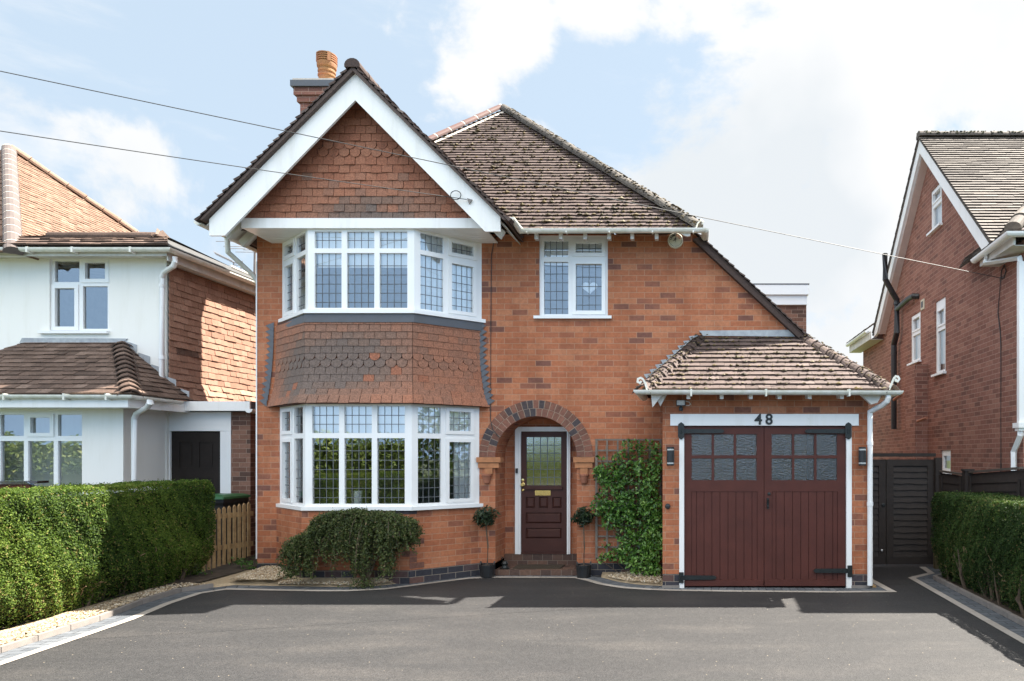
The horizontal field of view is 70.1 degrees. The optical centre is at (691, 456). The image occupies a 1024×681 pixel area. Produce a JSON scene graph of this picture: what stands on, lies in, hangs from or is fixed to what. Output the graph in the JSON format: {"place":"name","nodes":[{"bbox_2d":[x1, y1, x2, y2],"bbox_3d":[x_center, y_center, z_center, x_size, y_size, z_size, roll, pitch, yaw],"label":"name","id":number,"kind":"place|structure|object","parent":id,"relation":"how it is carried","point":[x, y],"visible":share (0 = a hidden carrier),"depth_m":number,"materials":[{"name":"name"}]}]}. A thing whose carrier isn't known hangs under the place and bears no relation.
{"place":"outdoors","nodes":[
{"label":"outdoors","id":0,"kind":"place"},
{"bbox_2d":[0,144,255,555],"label":"white house","id":1,"kind":"structure","parent":0,"point":[127,352],"depth_m":11.23,"materials":[{"name":"paint"}]},
{"bbox_2d":[0,411,81,494],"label":"window","id":2,"kind":"structure","parent":1,"relation":"in","point":[55,434],"depth_m":10.44,"materials":[{"name":"white plastic"}]},
{"bbox_2d":[37,259,109,333],"bbox_3d":[-9.889,-2.572,11.255,1.103,1.211,0.160,0,0,0],"label":"window","id":3,"kind":"structure","parent":1,"relation":"in","point":[79,327],"depth_m":11.26,"materials":[{"name":"white plastic"}]},
{"bbox_2d":[172,431,219,492],"bbox_3d":[-8.006,0.664,11.335,0.799,2.133,0.030,0,0,0],"label":"side door","id":4,"kind":"structure","parent":1,"relation":"in","point":[195,454],"depth_m":11.32,"materials":[{"name":"black paint"}]},
{"bbox_2d":[213,251,242,269],"bbox_3d":[-9.267,-3.859,14.000,0.587,0.494,0.026,0,0,0],"label":"tv aerial","id":5,"kind":"object","parent":1,"relation":"attached to","point":[227,259],"visible":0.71,"depth_m":14.00,"materials":[{"name":"metal"}]},
{"bbox_2d":[216,241,255,273],"bbox_3d":[-9.379,-4.045,14.500,0.941,0.929,0.044,0,0,0],"label":"tv aerial","id":6,"kind":"object","parent":1,"relation":"attached to","point":[254,265],"visible":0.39,"depth_m":14.49,"materials":[{"name":"metal"}]},
{"bbox_2d":[0,564,1023,680],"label":"driveway","id":7,"kind":"structure","parent":0,"point":[527,629],"depth_m":6.72,"materials":[{"name":"grey asphalt"}]},
{"bbox_2d":[0,567,1023,660],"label":"edging path","id":8,"kind":"structure","parent":7,"relation":"on","point":[1007,623],"depth_m":8.84,"materials":[{"name":"grey concrete"}]},
{"bbox_2d":[0,565,662,644],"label":"gravel","id":9,"kind":"structure","parent":8,"relation":"on","point":[263,576],"depth_m":9.40,"materials":[{"name":"stone"}]},
{"bbox_2d":[274,506,424,588],"bbox_3d":[-4.529,1.198,9.312,1.931,1.097,0.581,0,0,0],"label":"cotoneaster shrub","id":10,"kind":"object","parent":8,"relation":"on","point":[359,532],"visible":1,"depth_m":9.20,"materials":[{"name":"green plant"}]},
{"bbox_2d":[570,506,597,577],"bbox_3d":[-1.545,1.227,10.101,0.414,1.030,0.349,0,0,-28],"label":"potted tree","id":11,"kind":"object","parent":8,"relation":"on","point":[582,516],"visible":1,"depth_m":10.03,"materials":[{"name":"green plant"}]},
{"bbox_2d":[933,541,939,568],"bbox_3d":[3.832,1.515,10.900,0.090,0.470,0.090,0,0,0],"label":"fence post","id":12,"kind":"object","parent":8,"relation":"on","point":[935,562],"visible":0.23,"depth_m":10.86,"materials":[{"name":"brown wood"}]},
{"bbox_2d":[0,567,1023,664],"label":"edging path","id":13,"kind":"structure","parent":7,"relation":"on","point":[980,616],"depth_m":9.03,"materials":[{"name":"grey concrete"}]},
{"bbox_2d":[471,505,500,577],"bbox_3d":[-2.962,1.221,10.130,0.388,1.041,0.381,0,0,-29],"label":"potted tree","id":14,"kind":"object","parent":13,"relation":"on","point":[486,517],"visible":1,"depth_m":10.06,"materials":[{"name":"green plant"}]},
{"bbox_2d":[0,573,1023,652],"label":"kerb","id":15,"kind":"structure","parent":7,"relation":"on","point":[154,597],"depth_m":7.73,"materials":[{"name":"concrete"}]},
{"bbox_2d":[934,458,941,534],"bbox_3d":[3.912,0.885,11.100,0.100,1.730,0.100,0,0,0],"label":"fence post","id":16,"kind":"object","parent":7,"relation":"on","point":[937,465],"visible":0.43,"depth_m":11.05,"materials":[{"name":"brown wood"}]},
{"bbox_2d":[873,453,935,563],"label":"side gate","id":17,"kind":"structure","parent":16,"relation":"attached to","point":[903,491],"depth_m":11.16,"materials":[{"name":"brown wood"}]},
{"bbox_2d":[0,554,1023,629],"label":"soil ground","id":18,"kind":"structure","parent":0,"point":[225,569],"depth_m":9.61,"materials":[{"name":"brown soil"}]},
{"bbox_2d":[0,479,216,627],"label":"clipped hedge","id":19,"kind":"object","parent":18,"relation":"on","point":[63,552],"visible":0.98,"depth_m":7.73,"materials":[{"name":"green plant"}]},
{"bbox_2d":[187,567,211,574],"bbox_3d":[-6.951,1.606,9.827,0.621,0.122,0.266,0,0,0],"label":"weed","id":20,"kind":"object","parent":18,"relation":"on","point":[199,571],"visible":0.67,"depth_m":9.82,"materials":[{"name":"green plant"}]},
{"bbox_2d":[199,493,250,558],"bbox_3d":[-7.311,1.107,10.865,0.560,1.045,0.690,0,0,0],"label":"wheelie bin","id":21,"kind":"object","parent":18,"relation":"on","point":[226,500],"visible":0.27,"depth_m":10.76,"materials":[{"name":"green plastic"}]},
{"bbox_2d":[201,502,252,571],"bbox_3d":[-6.853,1.165,10.324,0.090,0.936,0.857,0,0,14],"label":"picket fence","id":22,"kind":"object","parent":18,"relation":"on","point":[239,544],"visible":0.77,"depth_m":10.35,"materials":[{"name":"brown wood"}]},
{"bbox_2d":[226,557,263,565],"bbox_3d":[-6.591,1.546,10.328,0.668,0.131,0.278,0,0,0],"label":"weed","id":23,"kind":"object","parent":18,"relation":"on","point":[239,563],"visible":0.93,"depth_m":10.29,"materials":[{"name":"green plant"}]},
{"bbox_2d":[241,561,259,569],"bbox_3d":[-6.371,1.576,10.130,0.262,0.131,0.134,0,0,0],"label":"weed","id":24,"kind":"object","parent":18,"relation":"on","point":[250,568],"visible":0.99,"depth_m":10.11,"materials":[{"name":"green plant"}]},
{"bbox_2d":[939,470,961,563],"bbox_3d":[4.014,0.960,10.787,0.065,1.481,0.539,0,0,-15],"label":"board fence","id":25,"kind":"object","parent":18,"relation":"on","point":[950,482],"visible":0.31,"depth_m":10.82,"materials":[{"name":"brown wood"}]},
{"bbox_2d":[961,469,974,492],"bbox_3d":[4.129,0.970,10.450,0.149,1.560,0.149,0,0,0],"label":"fence post","id":26,"kind":"object","parent":18,"relation":"on","point":[965,473],"visible":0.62,"depth_m":10.39,"materials":[{"name":"brown wood"}]},
{"bbox_2d":[930,490,1023,617],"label":"clipped hedge","id":27,"kind":"object","parent":18,"relation":"on","point":[979,544],"visible":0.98,"depth_m":8.46,"materials":[{"name":"green plant"}]},
{"bbox_2d":[968,467,1023,504],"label":"board fence","id":28,"kind":"object","parent":18,"relation":"on","point":[1004,481],"visible":0.33,"depth_m":9.64,"materials":[{"name":"brown wood"}]},
{"bbox_2d":[1020,469,1023,496],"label":"fence post","id":29,"kind":"object","parent":18,"relation":"on","point":[1022,482],"visible":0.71,"depth_m":9.00,"materials":[{"name":"brown wood"}]},
{"bbox_2d":[0,0,1023,365],"label":"sky","id":30,"kind":"structure","parent":0,"point":[799,118],"materials":[{"name":"blue"}]},
{"label":"ground","id":31,"kind":"structure","parent":0,"visible":0},
{"bbox_2d":[0,480,48,500],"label":"parked car","id":32,"kind":"object","parent":31,"relation":"on","point":[17,483],"visible":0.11,"depth_m":8.75,"materials":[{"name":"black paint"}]},
{"bbox_2d":[193,50,903,587],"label":"brick house","id":33,"kind":"structure","parent":31,"relation":"on","point":[539,370],"depth_m":9.89,"materials":[{"name":"orange brick"}]},
{"bbox_2d":[0,131,471,204],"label":"overhead wire","id":34,"kind":"object","parent":33,"relation":"attached to","point":[469,200],"visible":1,"depth_m":8.03,"materials":[{"name":"metal"}]},
{"bbox_2d":[299,408,299,501],"bbox_3d":[-5.777,-0.020,10.196,0.458,1.380,0.031,0,0,40],"label":"curtain","id":35,"kind":"object","parent":33,"relation":"hanging from","point":[299,455],"visible":0.08,"depth_m":10.12,"materials":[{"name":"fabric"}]},
{"bbox_2d":[354,490,362,503],"bbox_3d":[-4.667,0.585,9.800,0.120,0.210,0.120,0,0,0],"label":"vase","id":36,"kind":"object","parent":33,"relation":"on","point":[357,493],"visible":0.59,"depth_m":9.76,"materials":[{"name":"ceramic"}]},
{"bbox_2d":[315,407,404,432],"bbox_3d":[-4.570,-0.500,9.683,1.260,0.420,0.006,0,0,0],"label":"roller blind","id":37,"kind":"object","parent":33,"relation":"attached to","point":[355,419],"visible":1,"depth_m":9.68,"materials":[{"name":"fabric"}]},
{"bbox_2d":[318,233,406,267],"bbox_3d":[-4.530,-2.850,9.683,1.260,0.480,0.006,0,0,0],"label":"roller blind","id":38,"kind":"object","parent":33,"relation":"attached to","point":[329,259],"visible":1,"depth_m":9.68,"materials":[{"name":"fabric"}]},
{"bbox_2d":[276,404,482,510],"bbox_3d":[-4.565,-0.005,9.917,3.040,1.490,0.755,0,0,0],"label":"bay window","id":39,"kind":"structure","parent":33,"relation":"in","point":[411,435],"depth_m":9.64,"materials":[{"name":"white plastic"}]},
{"bbox_2d":[278,229,485,322],"bbox_3d":[-4.530,-2.540,9.917,3.040,1.170,0.755,0,0,0],"label":"bay window","id":40,"kind":"structure","parent":33,"relation":"in","point":[293,259],"depth_m":9.64,"materials":[{"name":"white plastic"}]},
{"bbox_2d":[418,407,468,433],"bbox_3d":[-3.520,-0.500,9.983,0.854,0.420,0.004,0,0,-41],"label":"roller blind","id":41,"kind":"object","parent":33,"relation":"attached to","point":[423,419],"visible":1,"depth_m":9.90,"materials":[{"name":"fabric"}]},
{"bbox_2d":[420,235,471,312],"bbox_3d":[-3.489,-2.560,9.991,0.826,1.060,0.030,0,0,-41],"label":"curtain","id":42,"kind":"object","parent":33,"relation":"hanging from","point":[437,273],"visible":0.51,"depth_m":9.92,"materials":[{"name":"fabric"}]},
{"bbox_2d":[454,442,468,498],"bbox_3d":[-3.288,0.190,10.221,0.358,0.960,0.037,0,0,-43],"label":"curtain","id":43,"kind":"object","parent":33,"relation":"hanging from","point":[456,464],"visible":0.53,"depth_m":10.17,"materials":[{"name":"fabric"}]},
{"bbox_2d":[482,474,491,483],"bbox_3d":[-2.987,0.329,10.230,0.150,0.145,0.148,0,0,0],"label":"wall pot","id":44,"kind":"object","parent":33,"relation":"attached to","point":[486,478],"depth_m":10.18,"materials":[{"name":"ceramic"}]},
{"bbox_2d":[500,557,509,568],"bbox_3d":[-2.758,1.572,10.350,0.150,0.181,0.146,0,0,0],"label":"porch ornament","id":45,"kind":"object","parent":33,"relation":"on","point":[504,563],"visible":1,"depth_m":10.32,"materials":[{"name":"grey stone"}]},
{"bbox_2d":[513,564,564,568],"bbox_3d":[-2.281,1.653,10.500,0.714,0.015,0.320,0,0,0],"label":"doormat","id":46,"kind":"object","parent":33,"relation":"on","point":[539,566],"visible":1,"depth_m":10.46,"materials":[{"name":"brown fabric"}]},
{"bbox_2d":[521,432,566,553],"bbox_3d":[-2.259,0.558,10.729,0.703,1.876,0.097,0,0,0],"label":"front door","id":47,"kind":"structure","parent":33,"relation":"in","point":[543,507],"depth_m":10.74,"materials":[{"name":"paint"}]},
{"bbox_2d":[533,236,611,318],"bbox_3d":[-1.731,-2.628,10.270,1.137,1.231,0.140,0,0,0],"label":"window","id":48,"kind":"structure","parent":33,"relation":"in","point":[573,259],"depth_m":10.28,"materials":[{"name":"white plastic"}]},
{"bbox_2d":[545,242,601,264],"bbox_3d":[-1.733,-3.020,10.363,0.955,0.380,0.006,0,0,0],"label":"roller blind","id":49,"kind":"object","parent":33,"relation":"attached to","point":[553,246],"visible":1,"depth_m":10.36,"materials":[{"name":"fabric"}]},
{"bbox_2d":[579,474,588,483],"bbox_3d":[-1.566,0.329,10.230,0.150,0.145,0.148,0,0,0],"label":"wall pot","id":50,"kind":"object","parent":33,"relation":"attached to","point":[584,478],"depth_m":10.18,"materials":[{"name":"ceramic"}]},
{"bbox_2d":[583,282,597,293],"bbox_3d":[-1.497,-2.498,10.330,0.230,0.225,0.025,0,0,0],"label":"heart ornament","id":51,"kind":"object","parent":33,"relation":"hanging from","point":[589,290],"visible":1,"depth_m":10.32,"materials":[{"name":"white wicker"}]},
{"bbox_2d":[589,438,662,576],"bbox_3d":[-0.907,0.793,9.977,1.133,2.110,0.444,0,0,0],"label":"climbing shrub","id":52,"kind":"object","parent":33,"relation":"attached to","point":[646,549],"visible":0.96,"depth_m":10.01,"materials":[{"name":"green plant"}]},
{"bbox_2d":[595,439,661,558],"bbox_3d":[-0.914,0.619,10.201,0.973,1.747,0.026,0,0,0],"label":"trellis","id":53,"kind":"object","parent":33,"relation":"attached to","point":[596,491],"visible":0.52,"depth_m":10.19,"materials":[{"name":"brown wood"}]},
{"bbox_2d":[667,447,673,465],"bbox_3d":[-0.272,0.000,9.213,0.100,0.244,0.135,0,0,0],"label":"wall lamp","id":54,"kind":"object","parent":33,"relation":"attached to","point":[670,456],"visible":1,"depth_m":9.15,"materials":[{"name":"black plastic"}]},
{"bbox_2d":[668,233,682,248],"bbox_3d":[-0.231,-3.150,10.216,0.224,0.224,0.067,0,0,0],"label":"alarm box","id":55,"kind":"object","parent":33,"relation":"attached to","point":[675,240],"visible":1,"depth_m":10.19,"materials":[{"name":"beige plastic"}]},
{"bbox_2d":[676,400,690,410],"bbox_3d":[-0.099,-0.669,9.223,0.198,0.144,0.113,0,0,0],"label":"floodlight","id":56,"kind":"object","parent":33,"relation":"attached to","point":[680,403],"visible":1,"depth_m":9.18,"materials":[{"name":"black plastic"}]},
{"bbox_2d":[678,422,763,585],"bbox_3d":[0.395,0.638,9.291,1.140,2.179,0.112,0,0,0],"label":"garage door","id":57,"kind":"structure","parent":33,"relation":"in","point":[724,465],"depth_m":9.31,"materials":[{"name":"red paint"}]},
{"bbox_2d":[754,413,772,424],"bbox_3d":[0.957,-0.492,9.258,0.242,0.149,0.012,0,0,0],"label":"house number","id":58,"kind":"object","parent":33,"relation":"attached to","point":[758,418],"visible":1,"depth_m":9.25,"materials":[{"name":"black metal"}]},
{"bbox_2d":[764,422,851,585],"bbox_3d":[1.551,0.638,9.291,1.159,2.179,0.112,0,0,0],"label":"garage door","id":59,"kind":"structure","parent":33,"relation":"in","point":[805,466],"depth_m":9.31,"materials":[{"name":"red paint"}]},
{"bbox_2d":[858,447,865,465],"bbox_3d":[2.249,0.000,9.213,0.100,0.244,0.135,0,0,0],"label":"wall lamp","id":60,"kind":"object","parent":33,"relation":"attached to","point":[862,456],"visible":1,"depth_m":9.15,"materials":[{"name":"black plastic"}]},
{"bbox_2d":[846,130,1023,475],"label":"red brick house","id":61,"kind":"structure","parent":31,"relation":"on","point":[945,344],"depth_m":12.41,"materials":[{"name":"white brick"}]},
{"bbox_2d":[0,71,1002,278],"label":"overhead wire","id":62,"kind":"object","parent":61,"relation":"attached to","point":[464,168],"visible":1,"depth_m":8.16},
{"bbox_2d":[907,311,920,365],"bbox_3d":[4.605,-2.407,14.346,0.150,1.025,0.722,0,0,0],"label":"window","id":63,"kind":"structure","parent":61,"relation":"in","point":[915,332],"depth_m":14.48,"materials":[{"name":"white plastic"}]},
{"bbox_2d":[926,184,942,236],"bbox_3d":[4.605,-4.652,13.138,0.150,0.835,0.695,0,0,0],"label":"window","id":64,"kind":"structure","parent":61,"relation":"in","point":[937,202],"depth_m":13.24,"materials":[{"name":"white plastic"}]},
{"bbox_2d":[931,297,946,376],"bbox_3d":[4.605,-2.197,12.919,0.150,1.405,0.622,0,0,0],"label":"window","id":65,"kind":"structure","parent":61,"relation":"in","point":[940,305],"depth_m":13.10,"materials":[{"name":"white plastic"}]},
{"bbox_2d":[942,450,950,473],"bbox_3d":[4.605,0.117,12.641,0.150,0.455,0.566,0,0,0],"label":"window","id":66,"kind":"structure","parent":61,"relation":"in","point":[945,453],"depth_m":12.76,"materials":[{"name":"white plastic"}]}
]}

